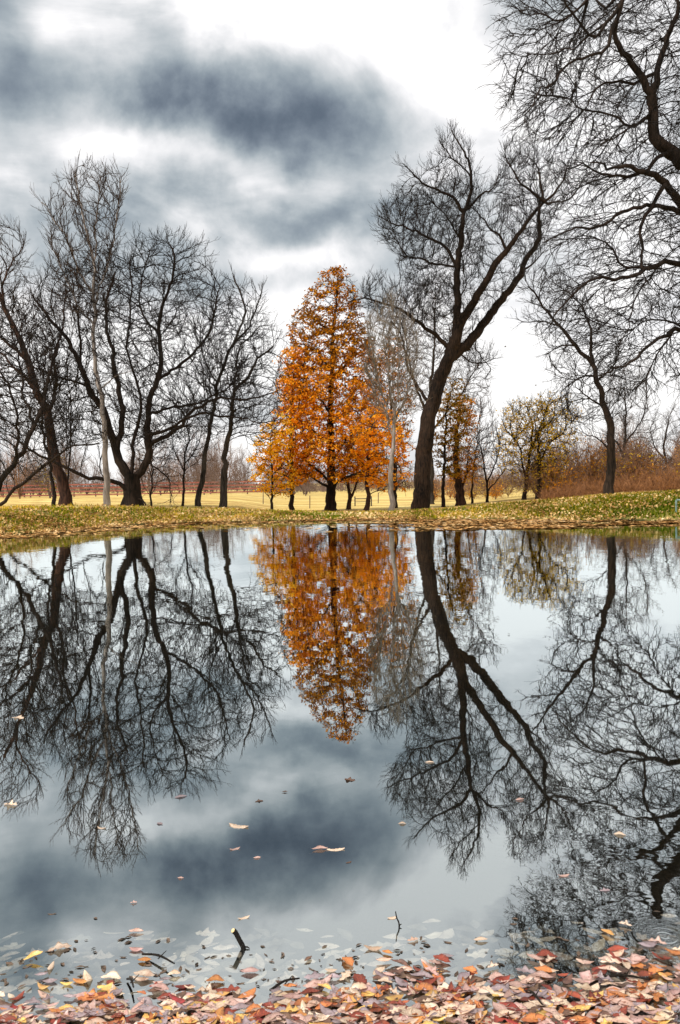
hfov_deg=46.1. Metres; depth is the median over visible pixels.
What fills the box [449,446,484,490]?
distant tree
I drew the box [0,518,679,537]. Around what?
floating leaf drift
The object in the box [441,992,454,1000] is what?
fallen leaf
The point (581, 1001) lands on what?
fallen leaf
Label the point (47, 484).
distant tree
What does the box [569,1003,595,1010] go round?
fallen leaf
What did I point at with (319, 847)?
floating leaf
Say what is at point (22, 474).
distant tree
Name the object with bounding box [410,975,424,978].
fallen leaf
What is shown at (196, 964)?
leaf debris
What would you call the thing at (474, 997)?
fallen leaf
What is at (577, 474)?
rusty shrub
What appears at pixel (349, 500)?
orange tree
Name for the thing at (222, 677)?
water
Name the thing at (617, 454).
rusty shrub
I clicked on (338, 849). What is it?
floating leaf
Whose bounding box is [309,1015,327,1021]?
fallen leaf
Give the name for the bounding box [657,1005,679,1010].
fallen leaf
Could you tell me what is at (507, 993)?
fallen leaf
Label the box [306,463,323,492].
distant tree
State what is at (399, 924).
upright twig
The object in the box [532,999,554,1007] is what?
fallen leaf
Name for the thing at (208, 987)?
fallen leaf
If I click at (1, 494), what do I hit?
distant tree
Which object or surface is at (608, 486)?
curved bare tree
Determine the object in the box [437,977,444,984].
fallen leaf
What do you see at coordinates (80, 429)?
bare tree
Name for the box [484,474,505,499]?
rusty shrub
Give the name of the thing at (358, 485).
distant tree
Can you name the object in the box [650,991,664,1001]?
fallen leaf
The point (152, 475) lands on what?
bare tree
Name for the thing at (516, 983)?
fallen leaf
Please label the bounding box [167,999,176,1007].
fallen leaf
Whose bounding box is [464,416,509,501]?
bare tree
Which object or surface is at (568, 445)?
distant tree
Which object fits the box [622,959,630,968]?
fallen leaf
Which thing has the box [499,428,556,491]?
distant tree
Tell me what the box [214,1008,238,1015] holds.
fallen leaf
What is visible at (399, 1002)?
fallen leaf
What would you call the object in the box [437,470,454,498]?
rusty shrub
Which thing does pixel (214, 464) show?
distant tree
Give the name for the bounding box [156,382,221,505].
bare tree
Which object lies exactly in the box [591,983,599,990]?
fallen leaf
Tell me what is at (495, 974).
fallen leaf
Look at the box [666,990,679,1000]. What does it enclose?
fallen leaf
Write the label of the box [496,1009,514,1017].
fallen leaf
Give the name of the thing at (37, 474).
distant tree
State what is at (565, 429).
gold olive tree
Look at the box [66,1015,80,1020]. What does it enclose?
fallen leaf
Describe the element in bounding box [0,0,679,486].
sky
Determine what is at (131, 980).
twig
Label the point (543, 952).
fallen leaf
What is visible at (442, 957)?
fallen leaf
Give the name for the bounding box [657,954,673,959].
fallen leaf
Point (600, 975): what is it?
fallen leaf
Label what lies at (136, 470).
distant tree
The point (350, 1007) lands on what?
fallen leaf
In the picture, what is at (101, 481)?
distant tree
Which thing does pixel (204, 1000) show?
fallen leaf
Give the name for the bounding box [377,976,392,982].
fallen leaf
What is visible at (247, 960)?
sunken leaves
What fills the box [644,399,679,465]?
bare tree
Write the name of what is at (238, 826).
floating leaf
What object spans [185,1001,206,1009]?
fallen leaf
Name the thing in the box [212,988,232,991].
fallen leaf
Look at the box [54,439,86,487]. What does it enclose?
distant tree
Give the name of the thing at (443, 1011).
fallen leaf
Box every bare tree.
[0,214,72,505]
[0,280,108,505]
[3,222,281,506]
[12,332,76,504]
[30,149,137,505]
[50,347,97,480]
[127,416,182,505]
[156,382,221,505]
[188,260,275,506]
[211,313,299,506]
[357,285,432,510]
[394,269,495,503]
[460,389,501,503]
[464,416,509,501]
[506,252,638,493]
[592,361,664,461]
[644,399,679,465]
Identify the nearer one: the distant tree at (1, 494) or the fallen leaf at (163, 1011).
the fallen leaf at (163, 1011)
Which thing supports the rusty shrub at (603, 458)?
on the ground at (366, 928)
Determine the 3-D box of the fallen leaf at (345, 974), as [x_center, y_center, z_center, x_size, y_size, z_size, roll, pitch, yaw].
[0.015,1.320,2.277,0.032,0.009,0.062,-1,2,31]
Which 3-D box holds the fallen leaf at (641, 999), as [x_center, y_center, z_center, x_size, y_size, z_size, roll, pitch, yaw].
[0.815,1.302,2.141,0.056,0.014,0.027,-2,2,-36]
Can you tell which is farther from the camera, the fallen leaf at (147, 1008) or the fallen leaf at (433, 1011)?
the fallen leaf at (147, 1008)
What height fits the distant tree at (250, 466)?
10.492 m
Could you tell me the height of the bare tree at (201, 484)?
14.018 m
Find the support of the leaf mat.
on the water
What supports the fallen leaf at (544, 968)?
on the water
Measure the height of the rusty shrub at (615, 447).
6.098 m
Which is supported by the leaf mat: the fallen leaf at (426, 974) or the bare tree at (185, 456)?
the fallen leaf at (426, 974)
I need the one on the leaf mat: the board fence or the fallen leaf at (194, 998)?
the fallen leaf at (194, 998)
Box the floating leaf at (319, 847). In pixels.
[312,845,327,848]
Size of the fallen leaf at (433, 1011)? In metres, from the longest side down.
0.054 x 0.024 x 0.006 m
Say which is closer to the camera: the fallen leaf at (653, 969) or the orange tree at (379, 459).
the fallen leaf at (653, 969)
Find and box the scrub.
[534,458,679,499]
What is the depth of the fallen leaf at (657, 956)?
2.34 m
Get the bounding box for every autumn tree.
[431,374,473,506]
[440,391,486,505]
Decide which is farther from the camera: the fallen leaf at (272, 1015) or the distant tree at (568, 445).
the distant tree at (568, 445)
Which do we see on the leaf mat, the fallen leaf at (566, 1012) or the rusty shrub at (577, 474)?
the fallen leaf at (566, 1012)
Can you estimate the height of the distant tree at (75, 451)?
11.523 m
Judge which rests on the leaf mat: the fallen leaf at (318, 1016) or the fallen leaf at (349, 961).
the fallen leaf at (318, 1016)
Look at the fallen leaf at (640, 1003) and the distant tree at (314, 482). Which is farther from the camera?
the distant tree at (314, 482)
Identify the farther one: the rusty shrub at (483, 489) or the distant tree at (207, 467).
the distant tree at (207, 467)
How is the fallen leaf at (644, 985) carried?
on the leaf mat
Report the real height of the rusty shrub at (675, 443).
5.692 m
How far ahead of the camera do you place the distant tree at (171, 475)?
173.73 m
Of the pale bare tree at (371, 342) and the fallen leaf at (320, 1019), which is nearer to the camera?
the fallen leaf at (320, 1019)
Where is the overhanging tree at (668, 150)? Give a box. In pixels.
[477,0,679,407]
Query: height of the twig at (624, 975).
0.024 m
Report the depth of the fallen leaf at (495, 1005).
2.12 m
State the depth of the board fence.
117.92 m
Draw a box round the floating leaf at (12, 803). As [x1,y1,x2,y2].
[5,800,16,804]
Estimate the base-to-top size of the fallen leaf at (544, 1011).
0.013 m
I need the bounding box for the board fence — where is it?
[0,480,281,497]
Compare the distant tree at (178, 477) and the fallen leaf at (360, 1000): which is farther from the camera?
the distant tree at (178, 477)
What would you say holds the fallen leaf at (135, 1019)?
on the leaf mat
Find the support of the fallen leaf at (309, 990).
on the leaf mat
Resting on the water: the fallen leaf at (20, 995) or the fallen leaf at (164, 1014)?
the fallen leaf at (20, 995)
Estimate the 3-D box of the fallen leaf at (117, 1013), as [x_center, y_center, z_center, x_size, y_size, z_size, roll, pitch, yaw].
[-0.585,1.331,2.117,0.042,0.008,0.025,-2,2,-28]
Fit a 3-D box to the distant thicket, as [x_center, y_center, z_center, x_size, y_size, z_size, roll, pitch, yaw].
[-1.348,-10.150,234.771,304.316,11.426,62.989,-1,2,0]
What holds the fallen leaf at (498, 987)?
on the leaf mat
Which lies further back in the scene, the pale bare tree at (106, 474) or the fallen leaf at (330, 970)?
the pale bare tree at (106, 474)
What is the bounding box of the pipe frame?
[675,499,679,511]
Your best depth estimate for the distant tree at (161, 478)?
190.60 m
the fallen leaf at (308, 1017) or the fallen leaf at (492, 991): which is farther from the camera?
the fallen leaf at (492, 991)
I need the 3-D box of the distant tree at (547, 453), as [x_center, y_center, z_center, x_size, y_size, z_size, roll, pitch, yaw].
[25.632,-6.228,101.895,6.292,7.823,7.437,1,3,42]
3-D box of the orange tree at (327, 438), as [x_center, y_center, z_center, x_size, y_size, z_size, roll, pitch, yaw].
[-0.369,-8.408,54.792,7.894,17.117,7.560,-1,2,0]
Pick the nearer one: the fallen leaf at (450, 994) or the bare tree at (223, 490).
the fallen leaf at (450, 994)
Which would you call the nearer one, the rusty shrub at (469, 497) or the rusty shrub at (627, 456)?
the rusty shrub at (627, 456)
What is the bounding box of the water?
[0,519,679,955]
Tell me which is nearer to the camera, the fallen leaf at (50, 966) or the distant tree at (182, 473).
the fallen leaf at (50, 966)
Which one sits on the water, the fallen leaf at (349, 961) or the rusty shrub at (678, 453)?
the fallen leaf at (349, 961)
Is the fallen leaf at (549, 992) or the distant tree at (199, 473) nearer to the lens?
the fallen leaf at (549, 992)
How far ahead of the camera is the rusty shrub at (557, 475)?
57.78 m
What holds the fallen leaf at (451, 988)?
on the leaf mat
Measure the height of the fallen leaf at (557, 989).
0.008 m
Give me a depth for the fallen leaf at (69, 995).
2.21 m
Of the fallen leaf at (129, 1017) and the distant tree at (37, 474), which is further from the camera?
the distant tree at (37, 474)
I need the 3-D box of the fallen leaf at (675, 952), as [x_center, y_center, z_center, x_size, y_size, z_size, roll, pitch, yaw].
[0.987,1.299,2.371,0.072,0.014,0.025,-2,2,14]
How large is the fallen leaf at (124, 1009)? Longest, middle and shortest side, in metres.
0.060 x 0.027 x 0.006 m
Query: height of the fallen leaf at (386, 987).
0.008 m
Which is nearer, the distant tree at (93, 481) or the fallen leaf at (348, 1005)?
the fallen leaf at (348, 1005)
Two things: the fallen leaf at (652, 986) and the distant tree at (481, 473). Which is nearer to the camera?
the fallen leaf at (652, 986)
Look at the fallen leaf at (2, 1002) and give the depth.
2.18 m
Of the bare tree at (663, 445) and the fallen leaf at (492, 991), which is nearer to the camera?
the fallen leaf at (492, 991)
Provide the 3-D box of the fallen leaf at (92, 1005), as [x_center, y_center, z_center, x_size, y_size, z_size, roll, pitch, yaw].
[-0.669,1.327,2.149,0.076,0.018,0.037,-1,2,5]
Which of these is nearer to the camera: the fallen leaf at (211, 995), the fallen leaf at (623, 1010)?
the fallen leaf at (623, 1010)
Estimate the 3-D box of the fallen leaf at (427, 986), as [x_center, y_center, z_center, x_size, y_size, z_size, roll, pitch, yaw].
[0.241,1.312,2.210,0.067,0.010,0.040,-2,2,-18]
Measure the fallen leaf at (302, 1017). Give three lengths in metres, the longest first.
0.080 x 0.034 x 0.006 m
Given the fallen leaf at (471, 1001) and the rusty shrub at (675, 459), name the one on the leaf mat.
the fallen leaf at (471, 1001)
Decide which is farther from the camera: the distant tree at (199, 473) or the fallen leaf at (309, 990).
the distant tree at (199, 473)
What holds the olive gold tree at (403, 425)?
on the ground at (366, 928)
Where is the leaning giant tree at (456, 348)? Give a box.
[339,119,585,509]
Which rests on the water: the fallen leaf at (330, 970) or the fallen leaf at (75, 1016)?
the fallen leaf at (330, 970)
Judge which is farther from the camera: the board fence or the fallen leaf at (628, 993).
the board fence
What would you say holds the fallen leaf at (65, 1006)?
on the leaf mat
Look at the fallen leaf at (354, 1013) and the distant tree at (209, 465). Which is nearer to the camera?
the fallen leaf at (354, 1013)
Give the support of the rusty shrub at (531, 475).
on the ground at (366, 928)
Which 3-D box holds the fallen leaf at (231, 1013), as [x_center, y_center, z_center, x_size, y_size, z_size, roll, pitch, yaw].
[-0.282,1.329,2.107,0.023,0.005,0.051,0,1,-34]
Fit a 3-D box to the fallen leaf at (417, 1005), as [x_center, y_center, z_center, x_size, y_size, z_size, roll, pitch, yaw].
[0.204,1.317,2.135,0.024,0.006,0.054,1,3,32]
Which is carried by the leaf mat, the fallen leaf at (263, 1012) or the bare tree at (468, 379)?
the fallen leaf at (263, 1012)
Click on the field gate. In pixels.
(361, 498)
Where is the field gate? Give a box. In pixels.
[354,496,371,505]
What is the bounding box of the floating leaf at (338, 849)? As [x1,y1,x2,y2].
[327,848,343,850]
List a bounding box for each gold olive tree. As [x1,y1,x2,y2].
[492,395,560,499]
[527,388,585,498]
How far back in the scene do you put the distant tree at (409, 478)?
239.09 m
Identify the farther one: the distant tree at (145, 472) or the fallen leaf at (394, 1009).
the distant tree at (145, 472)
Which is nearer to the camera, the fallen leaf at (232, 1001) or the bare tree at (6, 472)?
the fallen leaf at (232, 1001)
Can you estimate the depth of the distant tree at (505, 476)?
162.72 m
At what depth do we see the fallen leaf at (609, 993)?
2.17 m
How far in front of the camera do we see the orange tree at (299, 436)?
53.48 m
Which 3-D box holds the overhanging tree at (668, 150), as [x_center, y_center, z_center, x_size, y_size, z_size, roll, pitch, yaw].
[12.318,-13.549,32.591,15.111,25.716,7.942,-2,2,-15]
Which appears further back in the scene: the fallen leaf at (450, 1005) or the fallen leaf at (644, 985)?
the fallen leaf at (644, 985)
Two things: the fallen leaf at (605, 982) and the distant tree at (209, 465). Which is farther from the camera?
the distant tree at (209, 465)
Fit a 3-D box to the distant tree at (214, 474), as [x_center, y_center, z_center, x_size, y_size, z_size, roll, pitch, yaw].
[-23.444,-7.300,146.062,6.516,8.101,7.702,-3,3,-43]
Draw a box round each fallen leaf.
[0,1000,11,1005]
[7,990,24,1000]
[17,1013,33,1022]
[23,950,42,959]
[47,961,53,969]
[59,1004,72,1009]
[63,994,75,997]
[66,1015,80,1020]
[79,999,98,1011]
[85,1008,106,1015]
[110,1012,124,1017]
[112,1013,136,1023]
[117,1008,131,1014]
[129,1017,140,1020]
[139,1005,161,1011]
[156,1008,169,1018]
[157,992,170,998]
[158,1007,179,1014]
[163,1005,172,1010]
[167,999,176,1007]
[168,1006,185,1015]
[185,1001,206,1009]
[186,996,200,1000]
[195,1005,210,1010]
[196,983,216,992]
[198,996,211,1005]
[201,992,220,999]
[205,982,218,990]
[205,999,227,1006]
[210,1000,229,1010]
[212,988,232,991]
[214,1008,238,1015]
[223,998,238,1005]
[224,984,240,991]
[228,1011,235,1019]
[237,987,255,998]
[246,1003,260,1011]
[253,1008,271,1017]
[262,1001,273,1008]
[263,1012,285,1021]
[269,986,282,997]
[277,998,293,1007]
[280,1003,298,1011]
[283,983,295,986]
[290,1014,306,1023]
[299,987,319,993]
[303,1014,317,1021]
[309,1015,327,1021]
[315,1012,337,1018]
[317,983,330,988]
[326,968,336,971]
[339,970,351,980]
[339,1004,355,1010]
[342,957,353,965]
[345,1003,357,1010]
[349,1011,373,1021]
[352,973,366,983]
[353,996,362,1002]
[373,966,384,974]
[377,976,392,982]
[379,984,392,990]
[389,1006,400,1013]
[392,998,405,1004]
[400,1007,425,1015]
[410,971,433,977]
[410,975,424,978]
[412,1002,420,1007]
[414,982,435,990]
[422,991,442,1001]
[426,1010,441,1016]
[429,958,440,963]
[430,994,446,1002]
[433,954,453,963]
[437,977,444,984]
[439,1006,452,1014]
[441,981,462,991]
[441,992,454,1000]
[443,1003,457,1009]
[458,977,468,985]
[463,965,477,973]
[469,999,483,1007]
[471,995,483,1001]
[472,937,486,940]
[485,987,504,996]
[488,971,503,978]
[490,983,507,991]
[492,1002,508,1016]
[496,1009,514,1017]
[504,989,520,997]
[507,980,526,987]
[518,1002,540,1008]
[526,977,539,987]
[527,953,543,959]
[528,995,546,1000]
[532,971,556,977]
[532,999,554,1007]
[534,965,552,971]
[536,949,557,956]
[536,1003,552,1013]
[539,960,558,972]
[547,989,555,995]
[551,997,566,1004]
[553,984,567,997]
[558,1001,580,1006]
[562,1009,575,1015]
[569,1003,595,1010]
[576,996,592,1005]
[584,990,604,1002]
[586,1010,602,1017]
[588,991,602,998]
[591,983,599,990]
[594,970,613,980]
[601,979,611,984]
[605,990,617,997]
[613,1006,626,1016]
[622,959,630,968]
[626,986,640,995]
[629,983,646,990]
[629,992,653,998]
[633,979,649,987]
[633,1002,648,1012]
[636,994,650,1001]
[643,983,658,992]
[648,966,663,974]
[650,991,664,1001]
[651,951,671,959]
[653,1006,670,1015]
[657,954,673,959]
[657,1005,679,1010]
[664,948,679,954]
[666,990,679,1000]
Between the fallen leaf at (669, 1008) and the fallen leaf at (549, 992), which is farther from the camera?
the fallen leaf at (549, 992)
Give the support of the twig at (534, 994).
on the leaf mat
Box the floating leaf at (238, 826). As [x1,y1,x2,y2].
[229,823,247,828]
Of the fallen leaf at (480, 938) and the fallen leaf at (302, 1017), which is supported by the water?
the fallen leaf at (480, 938)
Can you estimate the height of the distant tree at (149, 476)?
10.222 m
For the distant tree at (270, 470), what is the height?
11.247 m
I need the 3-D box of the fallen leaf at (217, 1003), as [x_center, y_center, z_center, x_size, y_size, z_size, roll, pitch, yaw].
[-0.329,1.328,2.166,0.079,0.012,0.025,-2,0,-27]
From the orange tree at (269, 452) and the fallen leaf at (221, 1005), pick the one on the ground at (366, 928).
the orange tree at (269, 452)
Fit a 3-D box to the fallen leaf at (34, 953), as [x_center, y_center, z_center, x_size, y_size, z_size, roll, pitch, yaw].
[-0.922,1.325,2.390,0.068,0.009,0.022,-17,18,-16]
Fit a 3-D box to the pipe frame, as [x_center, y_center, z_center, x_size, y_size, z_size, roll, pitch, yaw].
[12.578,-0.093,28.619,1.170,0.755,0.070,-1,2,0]
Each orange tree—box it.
[246,410,299,509]
[269,344,317,510]
[279,265,389,510]
[334,424,374,509]
[346,404,416,510]
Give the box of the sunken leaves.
[0,918,679,1023]
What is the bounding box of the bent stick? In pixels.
[231,928,249,982]
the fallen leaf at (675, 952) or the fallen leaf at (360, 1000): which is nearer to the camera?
the fallen leaf at (360, 1000)
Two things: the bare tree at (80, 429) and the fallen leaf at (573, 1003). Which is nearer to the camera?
the fallen leaf at (573, 1003)
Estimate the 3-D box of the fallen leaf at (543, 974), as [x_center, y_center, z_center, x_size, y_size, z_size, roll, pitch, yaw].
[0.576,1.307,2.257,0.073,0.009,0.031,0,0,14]
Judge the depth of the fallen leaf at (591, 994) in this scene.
2.16 m
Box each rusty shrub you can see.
[433,477,441,500]
[433,478,445,499]
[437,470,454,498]
[444,478,464,498]
[463,471,491,499]
[464,480,479,499]
[473,471,499,498]
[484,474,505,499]
[496,471,522,496]
[508,454,561,495]
[512,462,556,497]
[528,458,569,493]
[531,450,577,480]
[535,444,582,490]
[564,462,587,484]
[566,430,606,484]
[569,451,599,481]
[583,439,621,473]
[585,428,640,470]
[586,444,627,481]
[602,438,669,490]
[615,435,664,479]
[619,439,666,483]
[650,464,674,490]
[653,448,671,481]
[656,440,679,484]
[660,433,679,468]
[666,440,679,479]
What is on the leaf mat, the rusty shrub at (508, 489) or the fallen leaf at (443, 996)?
the fallen leaf at (443, 996)
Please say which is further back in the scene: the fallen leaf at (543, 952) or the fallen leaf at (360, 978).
the fallen leaf at (543, 952)
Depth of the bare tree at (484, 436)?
63.77 m
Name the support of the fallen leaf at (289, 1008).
on the leaf mat
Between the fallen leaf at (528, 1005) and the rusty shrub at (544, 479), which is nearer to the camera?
the fallen leaf at (528, 1005)
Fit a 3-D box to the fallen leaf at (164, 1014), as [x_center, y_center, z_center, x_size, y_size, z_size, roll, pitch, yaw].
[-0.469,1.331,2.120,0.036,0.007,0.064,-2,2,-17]
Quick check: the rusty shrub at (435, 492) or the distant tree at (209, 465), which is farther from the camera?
the distant tree at (209, 465)
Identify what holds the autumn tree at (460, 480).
on the ground at (366, 928)
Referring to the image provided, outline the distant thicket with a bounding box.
[2,468,567,494]
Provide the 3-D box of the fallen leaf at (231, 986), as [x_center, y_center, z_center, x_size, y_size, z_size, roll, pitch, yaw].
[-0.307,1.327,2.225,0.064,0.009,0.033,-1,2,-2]
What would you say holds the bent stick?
on the ground at (366, 928)
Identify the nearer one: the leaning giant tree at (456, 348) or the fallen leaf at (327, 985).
the fallen leaf at (327, 985)
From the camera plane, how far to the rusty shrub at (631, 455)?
59.57 m
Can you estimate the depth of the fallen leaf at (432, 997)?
2.16 m
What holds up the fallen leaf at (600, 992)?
on the leaf mat
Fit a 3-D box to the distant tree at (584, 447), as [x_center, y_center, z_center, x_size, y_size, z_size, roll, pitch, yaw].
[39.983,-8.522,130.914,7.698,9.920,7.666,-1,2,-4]
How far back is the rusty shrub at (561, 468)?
68.06 m
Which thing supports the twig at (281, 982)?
on the leaf mat
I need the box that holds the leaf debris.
[0,911,669,990]
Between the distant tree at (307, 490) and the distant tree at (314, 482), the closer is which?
the distant tree at (307, 490)
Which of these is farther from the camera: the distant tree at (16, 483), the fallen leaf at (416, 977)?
the distant tree at (16, 483)
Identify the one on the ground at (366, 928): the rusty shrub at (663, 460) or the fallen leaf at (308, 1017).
the rusty shrub at (663, 460)
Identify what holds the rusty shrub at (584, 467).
on the ground at (366, 928)
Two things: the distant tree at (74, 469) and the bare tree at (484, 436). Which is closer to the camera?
the bare tree at (484, 436)
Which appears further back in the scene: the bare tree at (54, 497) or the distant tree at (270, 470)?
the distant tree at (270, 470)
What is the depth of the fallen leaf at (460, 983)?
2.23 m
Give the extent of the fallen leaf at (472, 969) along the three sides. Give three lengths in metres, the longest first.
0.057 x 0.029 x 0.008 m
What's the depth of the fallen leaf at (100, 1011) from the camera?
2.13 m
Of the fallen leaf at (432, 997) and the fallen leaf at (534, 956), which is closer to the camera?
the fallen leaf at (432, 997)
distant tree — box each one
[0,459,16,495]
[1,430,44,498]
[5,451,45,496]
[25,449,73,497]
[26,453,49,494]
[26,462,50,496]
[39,438,90,486]
[46,453,83,486]
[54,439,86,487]
[70,455,102,493]
[92,466,113,489]
[118,453,153,485]
[124,421,177,494]
[126,445,159,492]
[150,460,179,492]
[161,460,182,491]
[169,453,196,490]
[170,426,218,491]
[170,460,187,491]
[189,444,220,491]
[189,453,216,491]
[193,448,227,493]
[194,455,230,491]
[196,437,250,490]
[214,435,238,486]
[230,446,254,490]
[232,461,252,487]
[259,455,282,489]
[279,466,306,493]
[295,466,322,495]
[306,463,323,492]
[345,482,362,491]
[405,466,413,489]
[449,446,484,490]
[468,449,498,488]
[491,464,520,490]
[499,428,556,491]
[518,442,564,479]
[543,422,586,480]
[567,431,594,469]
[589,427,632,468]
[590,411,652,472]
[599,414,661,462]
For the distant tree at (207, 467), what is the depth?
137.29 m
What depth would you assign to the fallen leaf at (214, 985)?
2.24 m
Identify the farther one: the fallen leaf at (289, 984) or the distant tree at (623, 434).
the distant tree at (623, 434)
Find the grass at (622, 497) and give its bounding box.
[0,489,679,531]
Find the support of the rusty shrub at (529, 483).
on the ground at (366, 928)
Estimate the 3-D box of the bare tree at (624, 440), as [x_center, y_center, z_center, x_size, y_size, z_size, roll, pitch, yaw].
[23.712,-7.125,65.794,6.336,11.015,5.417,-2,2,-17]
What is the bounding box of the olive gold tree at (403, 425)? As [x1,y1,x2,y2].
[372,329,418,507]
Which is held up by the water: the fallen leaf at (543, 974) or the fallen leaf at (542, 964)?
the fallen leaf at (542, 964)
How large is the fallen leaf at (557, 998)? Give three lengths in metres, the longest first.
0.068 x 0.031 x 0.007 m
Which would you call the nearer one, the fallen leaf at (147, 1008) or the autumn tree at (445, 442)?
the fallen leaf at (147, 1008)
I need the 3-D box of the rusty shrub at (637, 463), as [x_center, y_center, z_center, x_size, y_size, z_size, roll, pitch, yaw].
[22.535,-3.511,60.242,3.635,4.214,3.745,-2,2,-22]
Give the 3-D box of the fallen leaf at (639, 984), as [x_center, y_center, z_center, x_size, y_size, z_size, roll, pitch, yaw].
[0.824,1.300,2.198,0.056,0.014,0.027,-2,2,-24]
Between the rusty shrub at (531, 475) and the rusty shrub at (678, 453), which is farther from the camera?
the rusty shrub at (531, 475)
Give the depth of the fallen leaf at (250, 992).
2.21 m
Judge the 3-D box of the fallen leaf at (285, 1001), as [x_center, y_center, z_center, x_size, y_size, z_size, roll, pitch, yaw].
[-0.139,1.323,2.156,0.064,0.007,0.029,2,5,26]
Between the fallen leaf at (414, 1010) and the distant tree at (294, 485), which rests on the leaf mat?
the fallen leaf at (414, 1010)
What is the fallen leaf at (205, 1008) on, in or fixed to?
on the leaf mat
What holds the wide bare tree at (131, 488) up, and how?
on the ground at (366, 928)
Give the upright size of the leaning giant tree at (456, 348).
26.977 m
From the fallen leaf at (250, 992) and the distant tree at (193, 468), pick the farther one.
the distant tree at (193, 468)
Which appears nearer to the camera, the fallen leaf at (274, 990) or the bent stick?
the fallen leaf at (274, 990)
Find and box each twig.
[126,974,138,987]
[142,951,174,963]
[269,976,299,990]
[395,911,401,957]
[526,988,542,1004]
[604,970,649,979]
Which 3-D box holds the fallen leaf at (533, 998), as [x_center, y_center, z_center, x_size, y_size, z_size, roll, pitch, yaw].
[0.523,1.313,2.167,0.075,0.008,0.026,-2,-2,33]
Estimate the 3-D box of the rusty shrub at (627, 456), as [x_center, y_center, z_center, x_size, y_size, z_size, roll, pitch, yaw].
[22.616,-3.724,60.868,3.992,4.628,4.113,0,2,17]
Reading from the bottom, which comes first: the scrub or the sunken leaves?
the sunken leaves
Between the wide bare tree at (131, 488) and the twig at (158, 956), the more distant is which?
the wide bare tree at (131, 488)
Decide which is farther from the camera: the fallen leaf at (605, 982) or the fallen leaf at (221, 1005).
the fallen leaf at (605, 982)
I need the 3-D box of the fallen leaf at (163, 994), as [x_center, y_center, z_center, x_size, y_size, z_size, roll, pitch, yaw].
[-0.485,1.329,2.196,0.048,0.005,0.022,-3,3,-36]
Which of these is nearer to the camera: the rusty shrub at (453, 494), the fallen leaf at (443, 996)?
the fallen leaf at (443, 996)
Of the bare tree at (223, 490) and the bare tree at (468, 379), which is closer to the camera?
the bare tree at (223, 490)
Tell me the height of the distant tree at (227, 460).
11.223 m
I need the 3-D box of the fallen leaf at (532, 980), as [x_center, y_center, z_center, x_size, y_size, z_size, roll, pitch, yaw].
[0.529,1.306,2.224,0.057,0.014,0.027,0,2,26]
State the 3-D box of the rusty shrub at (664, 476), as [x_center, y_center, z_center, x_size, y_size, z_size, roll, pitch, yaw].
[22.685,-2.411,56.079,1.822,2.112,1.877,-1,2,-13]
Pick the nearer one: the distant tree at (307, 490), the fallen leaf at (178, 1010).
the fallen leaf at (178, 1010)
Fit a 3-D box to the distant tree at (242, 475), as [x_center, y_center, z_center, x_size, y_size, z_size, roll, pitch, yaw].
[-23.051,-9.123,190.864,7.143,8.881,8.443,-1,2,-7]
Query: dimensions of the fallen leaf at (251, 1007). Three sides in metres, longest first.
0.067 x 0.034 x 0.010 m
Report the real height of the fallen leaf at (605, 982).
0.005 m
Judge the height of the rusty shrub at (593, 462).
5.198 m
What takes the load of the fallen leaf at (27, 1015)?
on the leaf mat
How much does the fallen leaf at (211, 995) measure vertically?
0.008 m
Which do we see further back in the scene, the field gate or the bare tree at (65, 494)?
the field gate
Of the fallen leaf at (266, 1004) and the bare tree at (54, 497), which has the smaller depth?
the fallen leaf at (266, 1004)
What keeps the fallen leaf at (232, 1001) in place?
on the leaf mat
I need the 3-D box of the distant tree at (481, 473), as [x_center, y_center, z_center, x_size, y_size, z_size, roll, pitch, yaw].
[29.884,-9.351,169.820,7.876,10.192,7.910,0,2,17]
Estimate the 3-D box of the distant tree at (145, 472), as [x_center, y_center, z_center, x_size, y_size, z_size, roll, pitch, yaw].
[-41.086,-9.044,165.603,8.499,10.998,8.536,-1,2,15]
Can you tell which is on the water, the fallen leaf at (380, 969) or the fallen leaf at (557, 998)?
the fallen leaf at (380, 969)
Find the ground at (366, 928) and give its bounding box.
[0,482,679,1023]
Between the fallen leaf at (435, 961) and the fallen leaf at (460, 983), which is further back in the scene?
the fallen leaf at (435, 961)
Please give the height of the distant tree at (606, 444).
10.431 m
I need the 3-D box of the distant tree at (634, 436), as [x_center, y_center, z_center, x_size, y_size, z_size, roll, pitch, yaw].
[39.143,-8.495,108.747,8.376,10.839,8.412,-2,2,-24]
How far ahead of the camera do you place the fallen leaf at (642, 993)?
2.16 m
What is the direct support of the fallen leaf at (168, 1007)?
on the leaf mat
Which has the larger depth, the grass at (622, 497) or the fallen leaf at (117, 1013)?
the grass at (622, 497)
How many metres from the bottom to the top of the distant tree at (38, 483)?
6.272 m
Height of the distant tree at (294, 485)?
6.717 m
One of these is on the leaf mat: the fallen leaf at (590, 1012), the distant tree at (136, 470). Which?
the fallen leaf at (590, 1012)
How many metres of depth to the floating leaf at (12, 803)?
3.58 m
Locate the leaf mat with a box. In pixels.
[0,920,679,1023]
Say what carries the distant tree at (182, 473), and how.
on the ground at (366, 928)
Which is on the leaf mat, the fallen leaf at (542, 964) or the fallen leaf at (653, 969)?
the fallen leaf at (653, 969)

